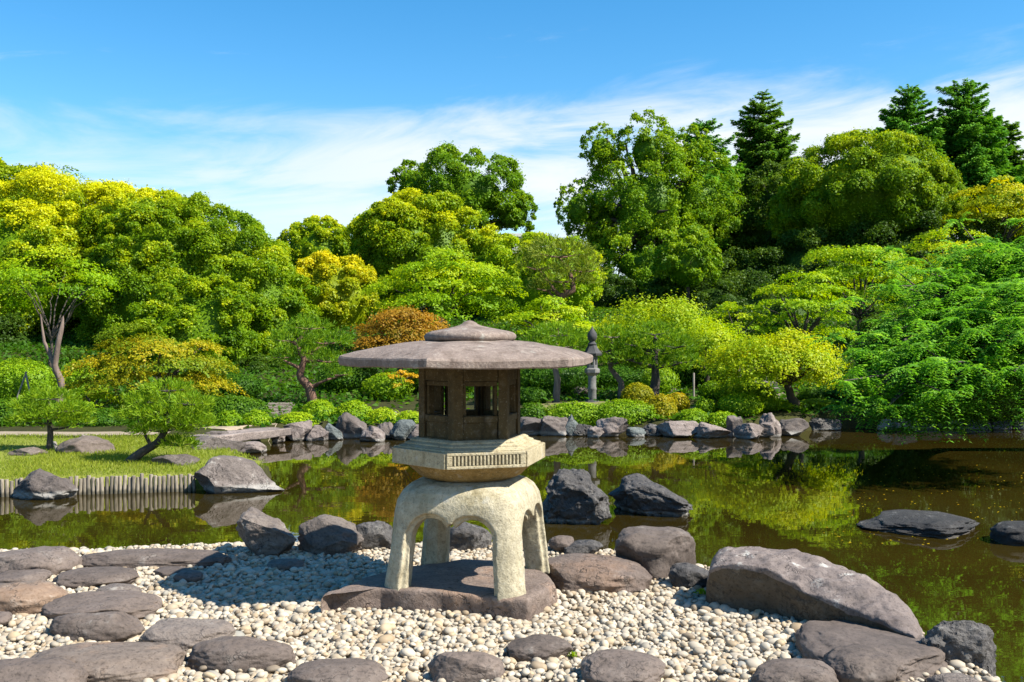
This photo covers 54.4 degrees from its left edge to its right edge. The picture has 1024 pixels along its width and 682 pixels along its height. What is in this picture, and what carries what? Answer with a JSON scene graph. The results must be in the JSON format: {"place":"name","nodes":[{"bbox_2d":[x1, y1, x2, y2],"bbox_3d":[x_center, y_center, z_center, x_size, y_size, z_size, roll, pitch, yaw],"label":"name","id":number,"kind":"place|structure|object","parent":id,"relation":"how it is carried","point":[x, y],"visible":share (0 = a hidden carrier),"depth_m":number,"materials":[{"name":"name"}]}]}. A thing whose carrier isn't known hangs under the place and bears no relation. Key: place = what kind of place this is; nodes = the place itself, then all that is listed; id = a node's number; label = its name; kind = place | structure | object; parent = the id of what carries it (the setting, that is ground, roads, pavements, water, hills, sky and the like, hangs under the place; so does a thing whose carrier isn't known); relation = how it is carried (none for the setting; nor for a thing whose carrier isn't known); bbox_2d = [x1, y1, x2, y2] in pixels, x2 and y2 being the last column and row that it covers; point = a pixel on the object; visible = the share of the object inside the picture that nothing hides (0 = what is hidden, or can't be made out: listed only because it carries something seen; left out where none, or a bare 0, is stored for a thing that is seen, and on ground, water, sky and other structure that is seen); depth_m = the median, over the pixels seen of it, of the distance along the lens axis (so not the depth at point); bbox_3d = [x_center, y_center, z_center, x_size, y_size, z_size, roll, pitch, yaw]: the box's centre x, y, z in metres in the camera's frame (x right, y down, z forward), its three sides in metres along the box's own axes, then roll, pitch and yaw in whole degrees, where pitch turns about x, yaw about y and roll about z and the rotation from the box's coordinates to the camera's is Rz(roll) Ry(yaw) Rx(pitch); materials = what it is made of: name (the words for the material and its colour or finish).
{"place":"outdoors","nodes":[
{"label":"outdoors","id":0,"kind":"place"},
{"bbox_2d":[0,433,267,479],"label":"lawn grass","id":1,"kind":"structure","parent":0,"point":[130,440],"depth_m":13.96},
{"bbox_2d":[201,394,273,416],"bbox_3d":[-5.573,1.460,19.797,1.660,0.830,0.810,0,0,0],"label":"azalea hedge","id":2,"kind":"object","parent":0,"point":[237,405],"visible":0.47,"depth_m":19.63,"materials":[{"name":"green plant"}]},
{"bbox_2d":[0,541,1000,681],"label":"gravel","id":3,"kind":"structure","parent":0,"point":[660,619],"depth_m":3.83,"materials":[{"name":"gravel"}]},
{"bbox_2d":[0,569,52,582],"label":"flat stone","id":4,"kind":"object","parent":3,"relation":"on","point":[9,576],"visible":0.7,"depth_m":4.48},
{"bbox_2d":[0,581,68,614],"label":"flat stone","id":5,"kind":"object","parent":3,"relation":"on","point":[31,597],"visible":0.67,"depth_m":4.03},
{"bbox_2d":[0,546,82,574],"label":"flat stone","id":6,"kind":"object","parent":3,"relation":"on","point":[55,560],"visible":0.76,"depth_m":4.66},
{"bbox_2d":[0,657,88,681],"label":"flat stone","id":7,"kind":"object","parent":3,"relation":"on","point":[52,669],"visible":1,"depth_m":3.08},
{"bbox_2d":[52,566,139,588],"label":"flat stone","id":8,"kind":"object","parent":3,"relation":"on","point":[85,577],"visible":0.84,"depth_m":4.45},
{"bbox_2d":[49,611,144,641],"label":"flat stone","id":9,"kind":"object","parent":3,"relation":"on","point":[116,626],"visible":0.84,"depth_m":3.64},
{"bbox_2d":[41,590,162,619],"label":"flat stone","id":10,"kind":"object","parent":3,"relation":"on","point":[139,605],"visible":0.73,"depth_m":3.97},
{"bbox_2d":[31,642,187,681],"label":"flat stone","id":11,"kind":"object","parent":3,"relation":"on","point":[121,661],"visible":0.75,"depth_m":3.26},
{"bbox_2d":[80,548,231,568],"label":"flat stone","id":12,"kind":"object","parent":3,"relation":"on","point":[149,557],"visible":0.82,"depth_m":4.79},
{"bbox_2d":[140,617,235,650],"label":"flat stone","id":13,"kind":"object","parent":3,"relation":"on","point":[185,634],"visible":0.66,"depth_m":3.57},
{"bbox_2d":[187,636,295,674],"bbox_3d":[-0.917,1.077,3.394,0.371,0.134,0.210,0,0,0],"label":"flat stone","id":14,"kind":"object","parent":3,"relation":"on","point":[222,654],"visible":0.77,"depth_m":3.32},
{"bbox_2d":[297,514,363,557],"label":"boulder","id":15,"kind":"object","parent":3,"relation":"on","point":[326,534],"visible":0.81,"depth_m":5.08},
{"bbox_2d":[286,658,388,681],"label":"flat stone","id":16,"kind":"object","parent":3,"relation":"on","point":[345,670],"visible":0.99,"depth_m":3.16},
{"bbox_2d":[356,521,392,550],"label":"boulder","id":17,"kind":"object","parent":3,"relation":"on","point":[378,534],"visible":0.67,"depth_m":5.17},
{"bbox_2d":[427,651,504,681],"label":"flat stone","id":18,"kind":"object","parent":3,"relation":"on","point":[464,666],"visible":0.94,"depth_m":3.20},
{"bbox_2d":[449,522,491,552],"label":"boulder","id":19,"kind":"object","parent":3,"relation":"on","point":[464,536],"visible":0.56,"depth_m":5.14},
{"bbox_2d":[506,634,572,661],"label":"flat stone","id":20,"kind":"object","parent":3,"relation":"on","point":[541,646],"visible":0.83,"depth_m":3.43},
{"bbox_2d":[545,553,652,594],"bbox_3d":[0.383,1.065,4.518,0.487,0.167,0.464,0,0,0],"label":"flat stone","id":21,"kind":"object","parent":3,"relation":"on","point":[586,572],"visible":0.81,"depth_m":4.36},
{"bbox_2d":[580,649,665,681],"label":"flat stone","id":22,"kind":"object","parent":3,"relation":"on","point":[614,665],"visible":1,"depth_m":3.20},
{"bbox_2d":[668,562,708,587],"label":"boulder","id":23,"kind":"object","parent":3,"relation":"on","point":[687,575],"visible":0.84,"depth_m":4.40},
{"bbox_2d":[751,658,838,681],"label":"flat stone","id":24,"kind":"object","parent":3,"relation":"on","point":[793,670],"visible":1,"depth_m":3.10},
{"bbox_2d":[822,643,900,681],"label":"flat stone","id":25,"kind":"object","parent":3,"relation":"on","point":[855,662],"visible":0.82,"depth_m":3.15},
{"bbox_2d":[794,619,947,681],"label":"flat stone","id":26,"kind":"object","parent":3,"relation":"on","point":[818,640],"visible":0.73,"depth_m":3.39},
{"bbox_2d":[0,309,1012,680],"bbox_3d":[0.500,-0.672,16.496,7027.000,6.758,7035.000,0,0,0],"label":"ground","id":27,"kind":"structure","parent":0,"point":[784,415],"depth_m":19.92,"materials":[{"name":"plant"}]},
{"bbox_2d":[0,310,56,345],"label":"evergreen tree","id":28,"kind":"object","parent":27,"relation":"on","point":[8,329],"visible":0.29,"depth_m":33.03,"materials":[{"name":"green plant"}]},
{"bbox_2d":[0,357,57,402],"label":"azalea hedge","id":29,"kind":"object","parent":27,"relation":"on","point":[12,373],"visible":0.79,"depth_m":22.12,"materials":[{"name":"green plant"}]},
{"bbox_2d":[13,468,77,499],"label":"boulder","id":30,"kind":"object","parent":27,"relation":"on","point":[39,484],"visible":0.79,"depth_m":12.05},
{"bbox_2d":[2,385,97,449],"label":"dwarf pine","id":31,"kind":"object","parent":27,"relation":"on","point":[72,412],"visible":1,"depth_m":15.07,"materials":[{"name":"green plant"}]},
{"bbox_2d":[40,314,64,400],"bbox_3d":[-9.956,0.498,21.512,0.572,2.167,0.219,0,0,0],"label":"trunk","id":32,"kind":"object","parent":27,"relation":"on","point":[54,359],"visible":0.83,"depth_m":21.47,"materials":[{"name":"brown plant"}]},
{"bbox_2d":[0,240,130,389],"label":"maple tree","id":33,"kind":"object","parent":27,"relation":"on","point":[31,273],"visible":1,"depth_m":22.88,"materials":[{"name":"green plant"}]},
{"bbox_2d":[56,435,114,453],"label":"boulder","id":34,"kind":"object","parent":27,"relation":"on","point":[87,443],"visible":0.68,"depth_m":14.80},
{"bbox_2d":[0,161,204,335],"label":"broadleaf tree","id":35,"kind":"object","parent":27,"relation":"on","point":[72,212],"visible":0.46,"depth_m":34.28,"materials":[{"name":"yellow plant"}]},
{"bbox_2d":[57,320,249,412],"bbox_3d":[-7.383,0.668,20.551,3.847,2.210,3.440,0,0,0],"label":"maple tree","id":36,"kind":"object","parent":27,"relation":"on","point":[156,344],"visible":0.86,"depth_m":19.97,"materials":[{"name":"yellow plant"}]},
{"bbox_2d":[107,375,219,461],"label":"dwarf pine","id":37,"kind":"object","parent":27,"relation":"on","point":[168,403],"visible":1,"depth_m":13.81,"materials":[{"name":"green plant"}]},
{"bbox_2d":[62,191,324,366],"bbox_3d":[-10.405,-1.335,32.583,8.148,7.468,10.142,0,0,-16],"label":"broadleaf tree","id":38,"kind":"object","parent":27,"relation":"on","point":[215,280],"visible":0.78,"depth_m":31.22,"materials":[{"name":"green plant"}]},
{"bbox_2d":[191,436,245,453],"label":"boulder","id":39,"kind":"object","parent":27,"relation":"on","point":[211,441],"visible":0.47,"depth_m":15.31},
{"bbox_2d":[182,427,290,440],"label":"stone bridge","id":40,"kind":"structure","parent":27,"relation":"on","point":[253,434],"depth_m":17.54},
{"bbox_2d":[209,373,266,397],"bbox_3d":[-6.484,1.074,23.518,1.365,0.679,1.217,0,0,0],"label":"clipped bush","id":41,"kind":"object","parent":27,"relation":"on","point":[251,386],"visible":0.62,"depth_m":23.22,"materials":[{"name":"green plant"}]},
{"bbox_2d":[193,455,283,493],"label":"boulder","id":42,"kind":"object","parent":27,"relation":"on","point":[222,474],"visible":0.77,"depth_m":12.55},
{"bbox_2d":[225,352,288,373],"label":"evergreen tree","id":43,"kind":"object","parent":27,"relation":"on","point":[261,362],"visible":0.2,"depth_m":27.91,"materials":[{"name":"green plant"}]},
{"bbox_2d":[236,507,296,556],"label":"boulder","id":44,"kind":"object","parent":27,"relation":"on","point":[259,531],"visible":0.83,"depth_m":5.03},
{"bbox_2d":[264,312,355,401],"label":"pine tree","id":45,"kind":"object","parent":27,"relation":"on","point":[302,345],"visible":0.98,"depth_m":21.92,"materials":[{"name":"green plant"}]},
{"bbox_2d":[276,214,351,267],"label":"broadleaf tree","id":46,"kind":"object","parent":27,"relation":"on","point":[309,236],"visible":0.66,"depth_m":44.10,"materials":[{"name":"green plant"}]},
{"bbox_2d":[295,249,381,329],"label":"broadleaf tree","id":47,"kind":"object","parent":27,"relation":"on","point":[340,300],"visible":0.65,"depth_m":36.15,"materials":[{"name":"yellow plant"}]},
{"bbox_2d":[315,360,377,391],"bbox_3d":[-4.031,0.864,24.540,1.654,0.833,1.556,0,0,0],"label":"clipped bush","id":48,"kind":"object","parent":27,"relation":"on","point":[358,378],"visible":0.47,"depth_m":24.06,"materials":[{"name":"green plant"}]},
{"bbox_2d":[335,412,366,438],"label":"boulder","id":49,"kind":"object","parent":27,"relation":"on","point":[349,426],"visible":0.63,"depth_m":19.01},
{"bbox_2d":[361,372,414,399],"bbox_3d":[-2.927,1.060,23.515,1.274,0.674,1.141,0,0,0],"label":"clipped bush","id":50,"kind":"object","parent":27,"relation":"on","point":[378,386],"visible":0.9,"depth_m":23.23,"materials":[{"name":"green plant"}]},
{"bbox_2d":[339,305,449,374],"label":"maple tree","id":51,"kind":"object","parent":27,"relation":"on","point":[392,326],"visible":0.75,"depth_m":24.41,"materials":[{"name":"orange plant"}]},
{"bbox_2d":[342,187,525,312],"bbox_3d":[-2.754,-3.411,41.825,9.061,6.131,6.561,0,0,0],"label":"broadleaf tree","id":52,"kind":"object","parent":27,"relation":"on","point":[405,226],"visible":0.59,"depth_m":39.93,"materials":[{"name":"green plant"}]},
{"bbox_2d":[321,559,557,620],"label":"stone slab","id":53,"kind":"structure","parent":27,"relation":"on","point":[462,585],"depth_m":4.06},
{"bbox_2d":[338,320,592,600],"bbox_3d":[-0.180,0.472,4.284,1.082,1.121,1.089,0,0,0],"label":"stone lantern","id":54,"kind":"object","parent":53,"relation":"on","point":[470,464],"visible":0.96,"depth_m":4.07,"materials":[{"name":"stone"}]},
{"bbox_2d":[359,247,530,330],"bbox_3d":[-2.024,-1.124,31.034,5.434,3.551,4.866,0,0,0],"label":"maple tree","id":55,"kind":"object","parent":27,"relation":"on","point":[435,297],"visible":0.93,"depth_m":30.16,"materials":[{"name":"green plant"}]},
{"bbox_2d":[0,295,904,428],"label":"ground cover","id":56,"kind":"object","parent":27,"relation":"on","point":[276,396],"visible":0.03,"depth_m":26.78,"materials":[{"name":"green plant"}]},
{"bbox_2d":[385,140,539,231],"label":"broadleaf tree","id":57,"kind":"object","parent":27,"relation":"on","point":[484,195],"visible":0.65,"depth_m":58.59,"materials":[{"name":"green plant"}]},
{"bbox_2d":[481,231,607,321],"bbox_3d":[1.179,-2.167,38.749,5.125,4.432,4.113,0,0,-25],"label":"broadleaf tree","id":58,"kind":"object","parent":27,"relation":"on","point":[581,296],"visible":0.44,"depth_m":38.02,"materials":[{"name":"green plant"}]},
{"bbox_2d":[491,295,600,343],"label":"maple tree","id":59,"kind":"object","parent":27,"relation":"on","point":[528,314],"visible":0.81,"depth_m":28.65,"materials":[{"name":"green plant"}]},
{"bbox_2d":[520,319,588,402],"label":"pine tree","id":60,"kind":"object","parent":27,"relation":"on","point":[560,341],"visible":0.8,"depth_m":21.89,"materials":[{"name":"green plant"}]},
{"bbox_2d":[520,366,599,391],"bbox_3d":[1.043,0.845,24.511,2.222,0.869,2.050,0,0,0],"label":"clipped bush","id":61,"kind":"object","parent":27,"relation":"on","point":[571,378],"visible":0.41,"depth_m":23.91,"materials":[{"name":"green plant"}]},
{"bbox_2d":[513,232,609,338],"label":"pine tree","id":62,"kind":"object","parent":27,"relation":"on","point":[539,256],"visible":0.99,"depth_m":29.80,"materials":[{"name":"green plant"}]},
{"bbox_2d":[584,326,601,401],"bbox_3d":[1.740,0.591,21.605,0.434,1.851,0.422,0,0,0],"label":"tall stone lantern","id":63,"kind":"object","parent":27,"relation":"on","point":[592,372],"visible":0.81,"depth_m":21.52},
{"bbox_2d":[584,323,641,398],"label":"pine tree","id":64,"kind":"object","parent":27,"relation":"on","point":[614,373],"visible":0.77,"depth_m":23.05,"materials":[{"name":"green plant"}]},
{"bbox_2d":[590,272,637,307],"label":"evergreen tree","id":65,"kind":"object","parent":27,"relation":"on","point":[611,291],"visible":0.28,"depth_m":41.98,"materials":[{"name":"green plant"}]},
{"bbox_2d":[586,364,651,387],"bbox_3d":[2.835,0.892,25.485,2.249,0.635,2.130,0,0,0],"label":"clipped bush","id":66,"kind":"object","parent":27,"relation":"on","point":[629,377],"visible":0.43,"depth_m":24.91,"materials":[{"name":"green plant"}]},
{"bbox_2d":[586,398,659,426],"bbox_3d":[2.211,1.489,20.162,1.629,0.671,0.722,0,0,0],"label":"azalea hedge","id":67,"kind":"object","parent":27,"relation":"on","point":[628,409],"visible":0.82,"depth_m":19.96,"materials":[{"name":"green plant"}]},
{"bbox_2d":[553,106,747,294],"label":"broadleaf tree","id":68,"kind":"object","parent":27,"relation":"on","point":[643,214],"visible":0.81,"depth_m":47.43,"materials":[{"name":"green plant"}]},
{"bbox_2d":[611,273,694,311],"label":"evergreen tree","id":69,"kind":"object","parent":27,"relation":"on","point":[658,286],"visible":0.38,"depth_m":41.24,"materials":[{"name":"green plant"}]},
{"bbox_2d":[605,315,704,395],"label":"pine tree","id":70,"kind":"object","parent":27,"relation":"on","point":[655,357],"visible":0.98,"depth_m":22.75,"materials":[{"name":"green plant"}]},
{"bbox_2d":[615,526,695,580],"bbox_3d":[0.668,1.022,4.718,0.411,0.273,0.288,0,1,-41],"label":"boulder","id":71,"kind":"object","parent":27,"relation":"on","point":[657,553],"visible":0.62,"depth_m":4.60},
{"bbox_2d":[580,290,738,366],"bbox_3d":[3.924,-0.100,26.901,4.436,2.622,4.466,0,0,20],"label":"maple tree","id":72,"kind":"object","parent":27,"relation":"on","point":[673,313],"visible":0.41,"depth_m":26.21,"materials":[{"name":"green plant"}]},
{"bbox_2d":[640,367,680,393],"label":"clipped bush","id":73,"kind":"object","parent":27,"relation":"on","point":[667,380],"visible":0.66,"depth_m":24.09,"materials":[{"name":"green plant"}]},
{"bbox_2d":[655,421,698,437],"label":"boulder","id":74,"kind":"object","parent":27,"relation":"on","point":[673,429],"visible":0.94,"depth_m":19.31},
{"bbox_2d":[651,225,723,302],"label":"broadleaf tree","id":75,"kind":"object","parent":27,"relation":"on","point":[684,264],"visible":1,"depth_m":40.40,"materials":[{"name":"green plant"}]},
{"bbox_2d":[657,118,754,279],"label":"conifer tree","id":76,"kind":"object","parent":27,"relation":"on","point":[708,125],"visible":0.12,"depth_m":52.18,"materials":[{"name":"green plant"}]},
{"bbox_2d":[661,323,752,382],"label":"maple tree","id":77,"kind":"object","parent":27,"relation":"on","point":[714,335],"visible":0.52,"depth_m":24.69,"materials":[{"name":"green plant"}]},
{"bbox_2d":[667,274,750,311],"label":"evergreen tree","id":78,"kind":"object","parent":27,"relation":"on","point":[709,294],"visible":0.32,"depth_m":41.10,"materials":[{"name":"green plant"}]},
{"bbox_2d":[700,301,769,343],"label":"maple tree","id":79,"kind":"object","parent":27,"relation":"on","point":[744,316],"visible":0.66,"depth_m":27.90,"materials":[{"name":"green plant"}]},
{"bbox_2d":[716,392,764,416],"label":"clipped bush","id":80,"kind":"object","parent":27,"relation":"on","point":[741,404],"visible":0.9,"depth_m":20.56,"materials":[{"name":"green plant"}]},
{"bbox_2d":[667,245,823,300],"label":"evergreen tree","id":81,"kind":"object","parent":27,"relation":"on","point":[751,274],"visible":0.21,"depth_m":43.61,"materials":[{"name":"green plant"}]},
{"bbox_2d":[719,158,793,267],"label":"broadleaf tree","id":82,"kind":"object","parent":27,"relation":"on","point":[756,235],"visible":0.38,"depth_m":49.96,"materials":[{"name":"green plant"}]},
{"bbox_2d":[730,89,800,213],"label":"conifer tree","id":83,"kind":"object","parent":27,"relation":"on","point":[757,149],"visible":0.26,"depth_m":59.10,"materials":[{"name":"green plant"}]},
{"bbox_2d":[711,279,826,330],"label":"evergreen tree","id":84,"kind":"object","parent":27,"relation":"on","point":[741,300],"visible":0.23,"depth_m":37.20,"materials":[{"name":"green plant"}]},
{"bbox_2d":[693,327,860,410],"bbox_3d":[5.637,0.748,21.481,3.511,2.097,3.004,0,0,0],"label":"maple tree","id":85,"kind":"object","parent":27,"relation":"on","point":[786,348],"visible":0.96,"depth_m":20.89,"materials":[{"name":"green plant"}]},
{"bbox_2d":[743,270,862,362],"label":"maple tree","id":86,"kind":"object","parent":27,"relation":"on","point":[795,303],"visible":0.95,"depth_m":27.81,"materials":[{"name":"green plant"}]},
{"bbox_2d":[757,224,869,287],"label":"evergreen tree","id":87,"kind":"object","parent":27,"relation":"on","point":[794,256],"visible":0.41,"depth_m":43.58,"materials":[{"name":"green plant"}]},
{"bbox_2d":[784,243,933,346],"bbox_3d":[11.335,-1.338,31.975,5.116,3.564,4.470,0,0,18],"label":"maple tree","id":88,"kind":"object","parent":27,"relation":"on","point":[837,274],"visible":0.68,"depth_m":31.25,"materials":[{"name":"green plant"}]},
{"bbox_2d":[764,126,971,247],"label":"broadleaf tree","id":89,"kind":"object","parent":27,"relation":"on","point":[871,181],"visible":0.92,"depth_m":43.93,"materials":[{"name":"green plant"}]},
{"bbox_2d":[831,205,984,301],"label":"evergreen tree","id":90,"kind":"object","parent":27,"relation":"on","point":[899,238],"visible":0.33,"depth_m":42.74,"materials":[{"name":"green plant"}]},
{"bbox_2d":[804,211,1023,444],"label":"overhanging tree","id":91,"kind":"object","parent":27,"relation":"on","point":[962,343],"visible":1,"depth_m":13.58,"materials":[{"name":"green plant"}]},
{"bbox_2d":[872,84,968,184],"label":"conifer tree","id":92,"kind":"object","parent":27,"relation":"on","point":[906,117],"visible":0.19,"depth_m":57.25,"materials":[{"name":"green plant"}]},
{"bbox_2d":[849,274,1023,429],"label":"tree","id":93,"kind":"object","parent":27,"relation":"on","point":[873,316],"visible":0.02,"depth_m":20.72,"materials":[{"name":"green plant"}]},
{"bbox_2d":[878,226,1012,287],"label":"maple tree","id":94,"kind":"object","parent":27,"relation":"on","point":[932,234],"visible":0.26,"depth_m":33.91,"materials":[{"name":"green plant"}]},
{"bbox_2d":[921,620,996,676],"bbox_3d":[1.531,1.083,3.439,0.274,0.262,0.219,0,0,0],"label":"boulder","id":95,"kind":"object","parent":27,"relation":"on","point":[967,641],"visible":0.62,"depth_m":3.36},
{"bbox_2d":[924,78,1023,237],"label":"conifer tree","id":96,"kind":"object","parent":27,"relation":"on","point":[974,152],"visible":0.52,"depth_m":56.53,"materials":[{"name":"green plant"}]},
{"bbox_2d":[940,174,1023,246],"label":"maple tree","id":97,"kind":"object","parent":27,"relation":"on","point":[1010,205],"visible":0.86,"depth_m":42.41,"materials":[{"name":"yellow plant"}]},
{"bbox_2d":[947,215,1023,259],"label":"evergreen tree","id":98,"kind":"object","parent":27,"relation":"on","point":[994,227],"visible":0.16,"depth_m":42.68,"materials":[{"name":"green plant"}]},
{"bbox_2d":[991,120,1023,217],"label":"conifer tree","id":99,"kind":"object","parent":27,"relation":"on","point":[1014,159],"visible":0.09,"depth_m":60.20,"materials":[{"name":"green plant"}]},
{"bbox_2d":[0,427,1023,681],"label":"pond water","id":100,"kind":"structure","parent":0,"point":[762,493],"depth_m":11.83,"materials":[{"name":"liquid"}]},
{"bbox_2d":[539,416,568,435],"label":"boulder","id":101,"kind":"object","parent":100,"relation":"in","point":[552,426],"visible":0.86,"depth_m":19.51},
{"bbox_2d":[542,468,611,524],"bbox_3d":[0.670,1.746,10.650,0.775,0.774,0.620,0,0,0],"label":"boulder","id":102,"kind":"object","parent":100,"relation":"in","point":[575,496],"visible":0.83,"depth_m":10.45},
{"bbox_2d":[608,473,692,516],"bbox_3d":[1.550,1.789,11.207,0.960,0.573,0.626,0,0,16],"label":"boulder","id":103,"kind":"object","parent":100,"relation":"in","point":[636,493],"visible":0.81,"depth_m":10.95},
{"bbox_2d":[856,509,979,538],"bbox_3d":[4.179,1.883,10.316,1.087,0.200,0.998,0,0,36],"label":"boulder","id":104,"kind":"object","parent":100,"relation":"in","point":[933,524],"visible":0.91,"depth_m":10.03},
{"bbox_2d":[990,521,1023,545],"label":"boulder","id":105,"kind":"object","parent":100,"relation":"in","point":[1008,532],"visible":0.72,"depth_m":9.47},
{"bbox_2d":[0,0,1023,277],"label":"sky","id":106,"kind":"structure","parent":0,"point":[285,112],"materials":[{"name":"blue"}]},
{"bbox_2d":[542,400,599,426],"bbox_3d":[1.275,1.527,20.161,1.518,0.655,0.543,0,0,0],"label":"azalea hedge","id":107,"kind":"object","parent":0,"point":[580,412],"visible":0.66,"depth_m":20.01,"materials":[{"name":"green plant"}]},
{"bbox_2d":[705,546,923,637],"bbox_3d":[1.227,1.366,4.048,1.067,1.005,0.557,0,1,45],"label":"boulder","id":108,"kind":"object","parent":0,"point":[797,585],"visible":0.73,"depth_m":3.92,"materials":[{"name":"stone"}]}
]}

